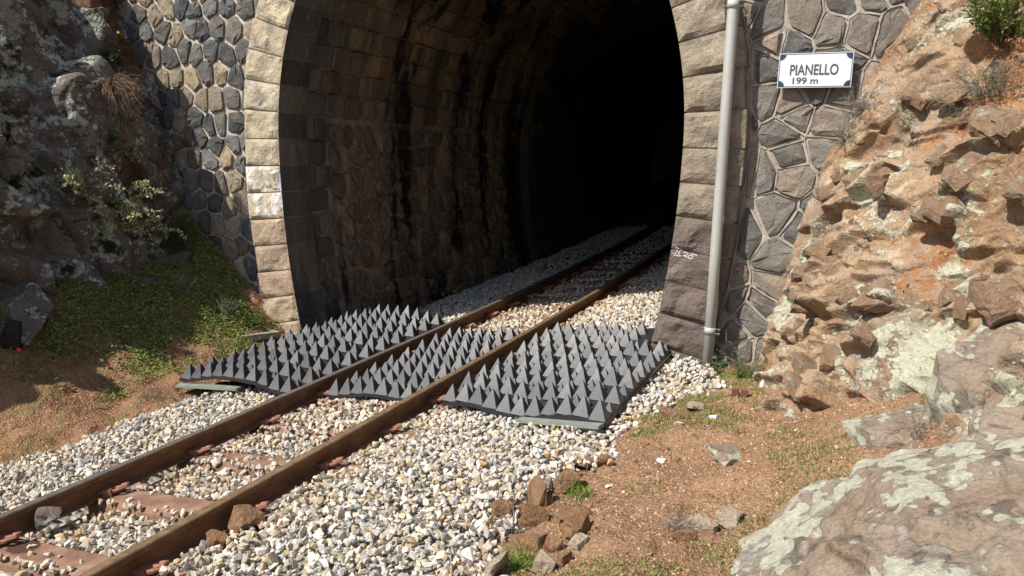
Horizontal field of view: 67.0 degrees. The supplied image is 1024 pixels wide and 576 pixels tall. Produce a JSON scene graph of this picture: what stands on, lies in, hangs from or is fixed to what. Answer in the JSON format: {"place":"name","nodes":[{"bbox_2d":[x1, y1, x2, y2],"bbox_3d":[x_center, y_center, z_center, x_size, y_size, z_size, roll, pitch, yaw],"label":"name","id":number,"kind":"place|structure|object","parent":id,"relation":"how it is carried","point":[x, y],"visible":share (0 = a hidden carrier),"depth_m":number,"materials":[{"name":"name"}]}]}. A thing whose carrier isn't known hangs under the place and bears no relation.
{"place":"outdoors","nodes":[
{"label":"outdoors","id":0,"kind":"place"},
{"bbox_2d":[0,0,194,295],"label":"rock face","id":1,"kind":"object","parent":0,"point":[55,66],"visible":0.63,"depth_m":7.48},
{"bbox_2d":[0,123,48,181],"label":"grey bush","id":2,"kind":"object","parent":1,"relation":"on","point":[5,151],"visible":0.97,"depth_m":6.92,"materials":[{"name":"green plant"}]},
{"bbox_2d":[103,126,123,148],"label":"green plant","id":3,"kind":"object","parent":1,"relation":"on","point":[109,136],"visible":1,"depth_m":7.63,"materials":[{"name":"green plant"}]},
{"bbox_2d":[96,31,136,70],"bbox_3d":[-4.180,-2.498,8.175,0.316,0.397,0.305,2,10,0],"label":"flowering plant","id":4,"kind":"object","parent":1,"relation":"on","point":[115,55],"visible":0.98,"depth_m":8.19,"materials":[{"name":"green plant"}]},
{"bbox_2d":[48,156,186,247],"bbox_3d":[-3.857,-0.824,7.605,1.200,0.950,0.774,-7,13,-38],"label":"leafy shrub","id":5,"kind":"object","parent":1,"relation":"on","point":[114,211],"visible":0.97,"depth_m":7.59,"materials":[{"name":"green plant"}]},
{"bbox_2d":[96,72,148,124],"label":"dry grass","id":6,"kind":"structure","parent":1,"relation":"on","point":[117,92],"depth_m":7.71,"materials":[{"name":"brown plant"}]},
{"bbox_2d":[106,104,148,139],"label":"dry grass","id":7,"kind":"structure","parent":1,"relation":"on","point":[128,120],"depth_m":7.77,"materials":[{"name":"brown plant"}]},
{"bbox_2d":[0,205,284,475],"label":"dirt bank","id":8,"kind":"structure","parent":0,"point":[23,392],"depth_m":6.69,"materials":[{"name":"soil"}]},
{"bbox_2d":[0,319,21,351],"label":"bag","id":9,"kind":"object","parent":8,"relation":"on","point":[11,334],"visible":0.91,"depth_m":6.34,"materials":[{"name":"black fabric"}]},
{"bbox_2d":[0,282,54,348],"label":"boulder","id":10,"kind":"object","parent":8,"relation":"on","point":[30,306],"visible":0.55,"depth_m":6.66,"materials":[{"name":"grey stone"}]},
{"bbox_2d":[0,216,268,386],"bbox_3d":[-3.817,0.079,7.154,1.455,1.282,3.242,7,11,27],"label":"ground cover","id":11,"kind":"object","parent":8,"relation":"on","point":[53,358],"visible":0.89,"depth_m":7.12,"materials":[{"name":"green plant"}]},
{"bbox_2d":[0,261,281,464],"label":"soil crumbs","id":12,"kind":"object","parent":8,"relation":"on","point":[110,407],"visible":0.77,"depth_m":6.50,"materials":[{"name":"brown soil"}]},
{"bbox_2d":[0,212,286,406],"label":"grass","id":13,"kind":"structure","parent":8,"relation":"on","point":[156,313],"depth_m":7.51,"materials":[{"name":"green plant"}]},
{"bbox_2d":[135,384,165,404],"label":"grey bush","id":14,"kind":"object","parent":8,"relation":"on","point":[147,392],"visible":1,"depth_m":6.44,"materials":[{"name":"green plant"}]},
{"bbox_2d":[135,197,206,264],"bbox_3d":[-3.690,-0.574,8.333,0.647,0.794,0.544,2,10,0],"label":"bramble","id":15,"kind":"object","parent":8,"relation":"on","point":[176,240],"visible":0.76,"depth_m":8.38,"materials":[{"name":"green plant"}]},
{"bbox_2d":[173,271,197,294],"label":"silver plant","id":16,"kind":"object","parent":8,"relation":"on","point":[181,287],"visible":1,"depth_m":7.86,"materials":[{"name":"grey plant"}]},
{"bbox_2d":[208,294,241,314],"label":"silver plant","id":17,"kind":"object","parent":8,"relation":"on","point":[223,306],"visible":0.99,"depth_m":8.00,"materials":[{"name":"grey plant"}]},
{"bbox_2d":[240,312,262,326],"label":"green plant","id":18,"kind":"object","parent":8,"relation":"on","point":[254,321],"visible":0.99,"depth_m":8.07,"materials":[{"name":"green plant"}]},
{"bbox_2d":[239,329,279,339],"bbox_3d":[-2.649,0.495,8.057,0.150,0.077,0.420,11,14,42],"label":"plank","id":19,"kind":"object","parent":8,"relation":"on","point":[267,334],"visible":0.71,"depth_m":8.03,"materials":[{"name":"grey wood"}]},
{"bbox_2d":[0,181,681,575],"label":"track bed","id":20,"kind":"object","parent":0,"point":[664,203],"visible":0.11,"depth_m":4.46,"materials":[{"name":"grey gravel"}]},
{"bbox_2d":[0,531,187,575],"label":"steel sleeper","id":21,"kind":"object","parent":20,"relation":"on","point":[13,546],"visible":0.63,"depth_m":3.76,"materials":[{"name":"brown metal"}]},
{"bbox_2d":[84,482,297,534],"bbox_3d":[-1.901,1.258,4.348,1.860,0.235,0.250,-1,9,25],"label":"steel sleeper","id":22,"kind":"object","parent":20,"relation":"on","point":[119,494],"visible":0.35,"depth_m":4.35,"materials":[{"name":"brown metal"}]},
{"bbox_2d":[228,504,264,533],"bbox_3d":[-1.348,1.175,3.929,0.177,0.107,0.132,9,16,-35],"label":"stone","id":23,"kind":"object","parent":20,"relation":"on","point":[244,517],"visible":0.94,"depth_m":3.90,"materials":[{"name":"brown stone"}]},
{"bbox_2d":[174,445,368,485],"bbox_3d":[-1.629,1.150,4.929,1.860,0.235,0.250,-1,9,25],"label":"steel sleeper","id":24,"kind":"object","parent":20,"relation":"on","point":[200,453],"visible":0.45,"depth_m":4.91,"materials":[{"name":"brown metal"}]},
{"bbox_2d":[246,414,421,447],"bbox_3d":[-1.360,1.053,5.513,1.860,0.235,0.250,-1,9,25],"label":"steel sleeper","id":25,"kind":"object","parent":20,"relation":"on","point":[394,430],"visible":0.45,"depth_m":5.44,"materials":[{"name":"brown metal"}]},
{"bbox_2d":[0,182,678,535],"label":"rail","id":26,"kind":"object","parent":20,"relation":"on","point":[74,496],"visible":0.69,"depth_m":5.44,"materials":[{"name":"brown metal"}]},
{"bbox_2d":[0,224,731,575],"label":"ballast","id":27,"kind":"structure","parent":20,"relation":"on","point":[642,296],"depth_m":4.67,"materials":[{"name":"gravel"}]},
{"bbox_2d":[34,506,61,531],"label":"stone","id":28,"kind":"object","parent":27,"relation":"on","point":[45,516],"visible":1,"depth_m":4.10,"materials":[{"name":"grey stone"}]},
{"bbox_2d":[175,383,242,390],"bbox_3d":[-2.580,0.839,6.573,0.662,0.083,0.080,6,11,22],"label":"board","id":29,"kind":"object","parent":27,"relation":"on","point":[209,386],"visible":1,"depth_m":6.55,"materials":[{"name":"grey wood"}]},
{"bbox_2d":[206,529,227,548],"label":"stone","id":30,"kind":"object","parent":27,"relation":"on","point":[214,537],"visible":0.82,"depth_m":3.71,"materials":[{"name":"brown stone"}]},
{"bbox_2d":[179,304,444,394],"bbox_3d":[-1.816,0.517,7.584,1.243,0.338,2.588,6,11,23],"label":"spiked mat","id":31,"kind":"object","parent":27,"relation":"on","point":[290,361],"visible":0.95,"depth_m":7.20,"materials":[{"name":"rubber"}]},
{"bbox_2d":[442,322,669,427],"bbox_3d":[0.529,0.584,6.294,1.325,0.353,2.782,6,11,23],"label":"spiked mat","id":32,"kind":"object","parent":27,"relation":"on","point":[592,373],"visible":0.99,"depth_m":5.77,"materials":[{"name":"rubber"}]},
{"bbox_2d":[515,417,603,429],"bbox_3d":[0.297,0.863,4.947,0.628,0.124,0.070,9,12,36],"label":"board","id":33,"kind":"object","parent":27,"relation":"on","point":[570,423],"visible":1,"depth_m":4.91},
{"bbox_2d":[606,353,671,425],"bbox_3d":[0.953,0.695,5.629,0.022,0.055,1.836,6,11,24],"label":"board","id":34,"kind":"object","parent":27,"relation":"on","point":[640,387],"visible":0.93,"depth_m":5.53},
{"bbox_2d":[78,180,680,575],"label":"rail","id":35,"kind":"object","parent":20,"relation":"on","point":[172,542],"visible":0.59,"depth_m":4.56,"materials":[{"name":"brown metal"}]},
{"bbox_2d":[303,390,459,418],"bbox_3d":[-1.093,0.933,6.094,1.860,0.235,0.250,-1,9,25],"label":"steel sleeper","id":36,"kind":"object","parent":20,"relation":"on","point":[322,394],"visible":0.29,"depth_m":6.03,"materials":[{"name":"brown metal"}]},
{"bbox_2d":[326,326,519,401],"bbox_3d":[-0.679,0.621,6.992,0.803,0.284,2.196,6,11,23],"label":"spiked mat","id":37,"kind":"object","parent":36,"relation":"on","point":[409,372],"visible":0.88,"depth_m":6.62,"materials":[{"name":"rubber"}]},
{"bbox_2d":[361,370,477,378],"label":"steel sleeper","id":38,"kind":"object","parent":20,"relation":"on","point":[474,375],"visible":0.04,"depth_m":6.44,"materials":[{"name":"brown metal"}]},
{"bbox_2d":[400,350,515,363],"bbox_3d":[-0.568,0.716,7.263,1.860,0.235,0.250,-1,9,24],"label":"steel sleeper","id":39,"kind":"object","parent":20,"relation":"on","point":[503,357],"visible":0.16,"depth_m":6.96,"materials":[{"name":"brown metal"}]},
{"bbox_2d":[306,0,685,321],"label":"tunnel","id":40,"kind":"structure","parent":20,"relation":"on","point":[452,143],"depth_m":11.90,"materials":[{"name":"brown stone"}]},
{"bbox_2d":[453,282,466,292],"bbox_3d":[-0.761,-0.031,11.641,0.050,0.040,0.913,3,10,8],"label":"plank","id":41,"kind":"object","parent":40,"relation":"on","point":[458,288],"visible":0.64,"depth_m":11.46,"materials":[{"name":"brown wood"}]},
{"bbox_2d":[461,322,565,332],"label":"steel sleeper","id":42,"kind":"object","parent":20,"relation":"on","point":[466,326],"visible":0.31,"depth_m":8.48,"materials":[{"name":"brown metal"}]},
{"bbox_2d":[479,311,591,325],"bbox_3d":[0.199,0.391,9.027,1.860,0.235,0.250,-1,9,23],"label":"steel sleeper","id":43,"kind":"object","parent":20,"relation":"on","point":[491,316],"visible":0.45,"depth_m":9.06,"materials":[{"name":"brown metal"}]},
{"bbox_2d":[500,300,606,314],"bbox_3d":[0.449,0.283,9.617,1.860,0.235,0.250,-1,9,23],"label":"steel sleeper","id":44,"kind":"object","parent":20,"relation":"on","point":[534,308],"visible":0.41,"depth_m":9.60,"materials":[{"name":"brown metal"}]},
{"bbox_2d":[520,291,619,304],"bbox_3d":[0.696,0.175,10.208,1.860,0.235,0.250,-1,9,23],"label":"steel sleeper","id":45,"kind":"object","parent":20,"relation":"on","point":[541,298],"visible":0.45,"depth_m":10.23,"materials":[{"name":"brown metal"}]},
{"bbox_2d":[537,283,627,294],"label":"steel sleeper","id":46,"kind":"object","parent":20,"relation":"on","point":[619,286],"visible":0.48,"depth_m":10.75,"materials":[{"name":"brown metal"}]},
{"bbox_2d":[552,276,638,287],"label":"steel sleeper","id":47,"kind":"object","parent":20,"relation":"on","point":[561,281],"visible":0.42,"depth_m":11.36,"materials":[{"name":"brown metal"}]},
{"bbox_2d":[566,269,647,280],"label":"steel sleeper","id":48,"kind":"object","parent":20,"relation":"on","point":[597,276],"visible":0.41,"depth_m":11.97,"materials":[{"name":"brown metal"}]},
{"bbox_2d":[577,263,663,274],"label":"steel sleeper","id":49,"kind":"object","parent":20,"relation":"on","point":[618,270],"visible":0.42,"depth_m":12.55,"materials":[{"name":"brown metal"}]},
{"bbox_2d":[588,258,667,268],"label":"steel sleeper","id":50,"kind":"object","parent":20,"relation":"on","point":[658,261],"visible":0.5,"depth_m":13.13,"materials":[{"name":"brown metal"}]},
{"bbox_2d":[597,253,668,263],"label":"steel sleeper","id":51,"kind":"object","parent":20,"relation":"on","point":[663,255],"visible":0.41,"depth_m":13.71,"materials":[{"name":"brown metal"}]},
{"bbox_2d":[606,250,670,258],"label":"steel sleeper","id":52,"kind":"object","parent":20,"relation":"on","point":[614,255],"visible":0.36,"depth_m":14.40,"materials":[{"name":"brown metal"}]},
{"bbox_2d":[449,361,949,575],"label":"dirt slope","id":53,"kind":"structure","parent":0,"point":[653,547],"depth_m":3.76,"materials":[{"name":"red soil"}]},
{"bbox_2d":[484,550,508,575],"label":"stone","id":54,"kind":"object","parent":53,"relation":"on","point":[495,564],"visible":0.99,"depth_m":3.17,"materials":[{"name":"grey stone"}]},
{"bbox_2d":[490,516,509,534],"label":"stone","id":55,"kind":"object","parent":53,"relation":"on","point":[493,527],"visible":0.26,"depth_m":3.63,"materials":[{"name":"brown stone"}]},
{"bbox_2d":[491,498,517,517],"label":"stone","id":56,"kind":"object","parent":53,"relation":"on","point":[500,506],"visible":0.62,"depth_m":3.71,"materials":[{"name":"brown stone"}]},
{"bbox_2d":[488,497,532,546],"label":"dead twigs","id":57,"kind":"object","parent":53,"relation":"on","point":[515,532],"visible":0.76,"depth_m":3.58,"materials":[{"name":"grey plant"}]},
{"bbox_2d":[492,538,539,575],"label":"green tuft","id":58,"kind":"object","parent":53,"relation":"on","point":[524,556],"visible":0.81,"depth_m":3.25,"materials":[{"name":"green plant"}]},
{"bbox_2d":[509,533,547,553],"bbox_3d":[0.070,1.123,3.407,0.187,0.121,0.111,26,29,17],"label":"stone","id":59,"kind":"object","parent":53,"relation":"on","point":[533,541],"visible":0.56,"depth_m":3.38,"materials":[{"name":"brown stone"}]},
{"bbox_2d":[518,503,548,530],"bbox_3d":[0.102,1.075,3.596,0.144,0.123,0.098,22,9,-20],"label":"stone","id":60,"kind":"object","parent":53,"relation":"on","point":[533,515],"visible":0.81,"depth_m":3.58,"materials":[{"name":"brown stone"}]},
{"bbox_2d":[518,503,550,514],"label":"stone","id":61,"kind":"object","parent":53,"relation":"on","point":[521,507],"visible":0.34,"depth_m":3.68,"materials":[{"name":"brown stone"}]},
{"bbox_2d":[526,474,547,506],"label":"stone","id":62,"kind":"object","parent":53,"relation":"on","point":[536,487],"visible":0.61,"depth_m":3.83,"materials":[{"name":"brown stone"}]},
{"bbox_2d":[532,549,555,572],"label":"stone","id":63,"kind":"object","parent":53,"relation":"on","point":[543,560],"visible":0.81,"depth_m":3.15,"materials":[{"name":"grey stone"}]},
{"bbox_2d":[543,533,563,552],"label":"stone","id":64,"kind":"object","parent":53,"relation":"on","point":[552,542],"visible":0.79,"depth_m":3.32,"materials":[{"name":"brown stone"}]},
{"bbox_2d":[557,551,571,567],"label":"stone","id":65,"kind":"object","parent":53,"relation":"on","point":[563,557],"visible":0.94,"depth_m":3.18,"materials":[{"name":"brown stone"}]},
{"bbox_2d":[552,468,579,494],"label":"stone","id":66,"kind":"object","parent":53,"relation":"on","point":[565,476],"visible":0.93,"depth_m":3.99,"materials":[{"name":"brown stone"}]},
{"bbox_2d":[559,513,591,540],"bbox_3d":[0.291,1.063,3.405,0.164,0.112,0.135,9,11,-30],"label":"stone","id":67,"kind":"object","parent":53,"relation":"on","point":[568,529],"visible":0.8,"depth_m":3.36,"materials":[{"name":"brown stone"}]},
{"bbox_2d":[556,504,594,522],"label":"stone","id":68,"kind":"object","parent":53,"relation":"on","point":[571,510],"visible":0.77,"depth_m":3.59,"materials":[{"name":"brown stone"}]},
{"bbox_2d":[567,532,588,551],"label":"stone","id":69,"kind":"object","parent":53,"relation":"on","point":[577,542],"visible":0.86,"depth_m":3.28,"materials":[{"name":"grey stone"}]},
{"bbox_2d":[558,474,598,503],"bbox_3d":[0.344,1.035,3.891,0.245,0.163,0.225,2,10,0],"label":"green tuft","id":70,"kind":"object","parent":53,"relation":"on","point":[578,490],"visible":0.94,"depth_m":3.89,"materials":[{"name":"green plant"}]},
{"bbox_2d":[470,403,702,575],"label":"brown rubble","id":71,"kind":"object","parent":53,"relation":"on","point":[634,461],"visible":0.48,"depth_m":4.13,"materials":[{"name":"stone"}]},
{"bbox_2d":[574,454,614,467],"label":"stone","id":72,"kind":"object","parent":53,"relation":"on","point":[603,459],"visible":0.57,"depth_m":4.33,"materials":[{"name":"brown stone"}]},
{"bbox_2d":[656,458,665,463],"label":"pebble","id":73,"kind":"object","parent":53,"relation":"on","point":[660,460],"visible":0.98,"depth_m":4.17,"materials":[{"name":"white stone"}]},
{"bbox_2d":[659,406,692,417],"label":"stone","id":74,"kind":"object","parent":53,"relation":"on","point":[667,411],"visible":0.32,"depth_m":4.84,"materials":[{"name":"brown stone"}]},
{"bbox_2d":[656,505,701,530],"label":"dead twigs","id":75,"kind":"object","parent":53,"relation":"on","point":[677,525],"visible":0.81,"depth_m":3.32,"materials":[{"name":"grey plant"}]},
{"bbox_2d":[672,529,697,542],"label":"stone","id":76,"kind":"object","parent":53,"relation":"on","point":[685,535],"visible":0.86,"depth_m":3.17,"materials":[{"name":"brown stone"}]},
{"bbox_2d":[445,358,940,575],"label":"straw","id":77,"kind":"object","parent":53,"relation":"on","point":[694,477],"visible":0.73,"depth_m":3.79,"materials":[{"name":"beige plant"}]},
{"bbox_2d":[686,401,703,409],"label":"stone","id":78,"kind":"object","parent":53,"relation":"on","point":[698,405],"visible":0.98,"depth_m":4.97,"materials":[{"name":"beige stone"}]},
{"bbox_2d":[679,512,718,532],"bbox_3d":[0.803,1.027,3.327,0.148,0.086,0.108,4,14,-18],"label":"stone","id":79,"kind":"object","parent":53,"relation":"on","point":[704,522],"visible":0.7,"depth_m":3.30,"materials":[{"name":"grey stone"}]},
{"bbox_2d":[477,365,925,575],"bbox_3d":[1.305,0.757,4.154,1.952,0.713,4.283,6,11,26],"label":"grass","id":80,"kind":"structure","parent":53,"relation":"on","point":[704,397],"depth_m":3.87,"materials":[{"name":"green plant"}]},
{"bbox_2d":[460,367,950,575],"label":"soil crumbs","id":81,"kind":"object","parent":53,"relation":"on","point":[633,517],"visible":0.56,"depth_m":3.79,"materials":[{"name":"brown soil"}]},
{"bbox_2d":[703,355,725,374],"bbox_3d":[1.581,0.625,6.033,0.163,0.173,0.208,7,11,28],"label":"spurge","id":82,"kind":"object","parent":53,"relation":"on","point":[715,368],"visible":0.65,"depth_m":6.02,"materials":[{"name":"green plant"}]},
{"bbox_2d":[701,0,744,368],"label":"pole","id":83,"kind":"object","parent":53,"relation":"on","point":[733,10],"visible":0.98,"depth_m":5.93,"materials":[{"name":"metal"}]},
{"bbox_2d":[707,443,739,465],"bbox_3d":[1.128,0.880,4.049,0.207,0.064,0.178,9,16,-35],"label":"stone","id":84,"kind":"object","parent":53,"relation":"on","point":[724,453],"visible":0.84,"depth_m":4.00,"materials":[{"name":"grey stone"}]},
{"bbox_2d":[713,504,744,529],"bbox_3d":[0.943,1.000,3.370,0.106,0.085,0.124,21,7,31],"label":"stone","id":85,"kind":"object","parent":53,"relation":"on","point":[725,517],"visible":0.91,"depth_m":3.33,"materials":[{"name":"grey stone"}]},
{"bbox_2d":[731,386,748,396],"bbox_3d":[1.505,0.719,5.126,0.127,0.128,0.080,6,11,25],"label":"rusty bracket","id":86,"kind":"object","parent":53,"relation":"on","point":[735,391],"visible":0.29,"depth_m":5.10,"materials":[{"name":"red metal"}]},
{"bbox_2d":[720,338,767,371],"bbox_3d":[1.788,0.553,5.910,0.286,0.298,0.463,-8,14,-43],"label":"grey bush","id":87,"kind":"object","parent":53,"relation":"on","point":[735,364],"visible":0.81,"depth_m":5.95,"materials":[{"name":"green plant"}]},
{"bbox_2d":[733,366,754,378],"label":"green plant","id":88,"kind":"object","parent":53,"relation":"on","point":[738,374],"visible":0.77,"depth_m":5.77,"materials":[{"name":"green plant"}]},
{"bbox_2d":[731,405,1023,575],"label":"boulder","id":89,"kind":"object","parent":53,"relation":"on","point":[955,508],"visible":1,"depth_m":2.67,"materials":[{"name":"grey stone"}]},
{"bbox_2d":[842,402,929,448],"bbox_3d":[1.997,0.716,3.662,0.718,0.255,0.440,-18,29,-8],"label":"boulder","id":90,"kind":"object","parent":53,"relation":"on","point":[868,431],"visible":0.25,"depth_m":3.66,"materials":[{"name":"grey stone"}]},
{"bbox_2d":[882,398,943,449],"bbox_3d":[1.834,0.619,3.511,0.268,0.286,0.242,11,14,43],"label":"dry shrub","id":91,"kind":"object","parent":53,"relation":"on","point":[914,430],"visible":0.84,"depth_m":3.53,"materials":[{"name":"grey plant"}]},
{"bbox_2d":[925,320,1023,424],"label":"boulder","id":92,"kind":"object","parent":53,"relation":"on","point":[960,368],"visible":0.59,"depth_m":3.50,"materials":[{"name":"grey stone"}]},
{"bbox_2d":[753,0,1023,451],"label":"rock face","id":93,"kind":"object","parent":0,"point":[847,317],"visible":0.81,"depth_m":4.52},
{"bbox_2d":[828,121,856,146],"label":"shrub","id":94,"kind":"object","parent":93,"relation":"on","point":[842,139],"visible":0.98,"depth_m":5.51,"materials":[{"name":"grey plant"}]},
{"bbox_2d":[835,74,875,133],"bbox_3d":[2.450,-1.282,5.380,0.294,0.426,0.401,-6,13,-38],"label":"dry shrub","id":95,"kind":"object","parent":93,"relation":"on","point":[858,109],"visible":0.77,"depth_m":5.43,"materials":[{"name":"beige plant"}]},
{"bbox_2d":[846,0,924,72],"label":"dry stalks","id":96,"kind":"object","parent":93,"relation":"on","point":[891,35],"visible":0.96,"depth_m":5.28,"materials":[{"name":"beige plant"}]},
{"bbox_2d":[879,1,1023,295],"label":"rock chips","id":97,"kind":"object","parent":93,"relation":"on","point":[945,254],"visible":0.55,"depth_m":4.48,"materials":[{"name":"stone"}]},
{"bbox_2d":[924,84,979,123],"bbox_3d":[2.691,-1.102,4.579,0.439,0.285,0.410,-7,13,-40],"label":"dry shrub","id":98,"kind":"object","parent":93,"relation":"on","point":[957,107],"visible":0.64,"depth_m":4.58,"materials":[{"name":"beige plant"}]},
{"bbox_2d":[964,109,970,126],"bbox_3d":[2.655,-0.966,4.405,0.179,0.136,0.164,7,11,28],"label":"grey heath","id":99,"kind":"object","parent":93,"relation":"on","point":[967,118],"visible":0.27,"depth_m":4.43,"materials":[{"name":"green plant"}]},
{"bbox_2d":[950,54,1023,99],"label":"grey heath","id":100,"kind":"object","parent":93,"relation":"on","point":[994,82],"visible":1,"depth_m":4.39,"materials":[{"name":"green plant"}]},
{"bbox_2d":[961,0,1023,47],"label":"green shrub","id":101,"kind":"object","parent":93,"relation":"on","point":[1006,10],"visible":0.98,"depth_m":4.41,"materials":[{"name":"green plant"}]},
{"label":"ground","id":102,"kind":"structure","parent":0,"visible":0},
{"bbox_2d":[114,0,920,365],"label":"tunnel portal","id":103,"kind":"object","parent":102,"relation":"on","point":[232,78],"visible":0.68,"depth_m":6.35,"materials":[{"name":"stone"}]},
{"bbox_2d":[724,0,726,28],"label":"cable","id":104,"kind":"object","parent":103,"relation":"attached to","point":[725,9],"visible":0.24,"depth_m":5.82,"materials":[{"name":"metal"}]},
{"bbox_2d":[777,52,853,87],"bbox_3d":[2.252,-1.613,5.742,0.513,0.248,0.104,6,11,26],"label":"sign","id":105,"kind":"object","parent":103,"relation":"attached to","point":[815,70],"visible":1,"depth_m":5.70,"materials":[{"name":"white metal"}]}
]}

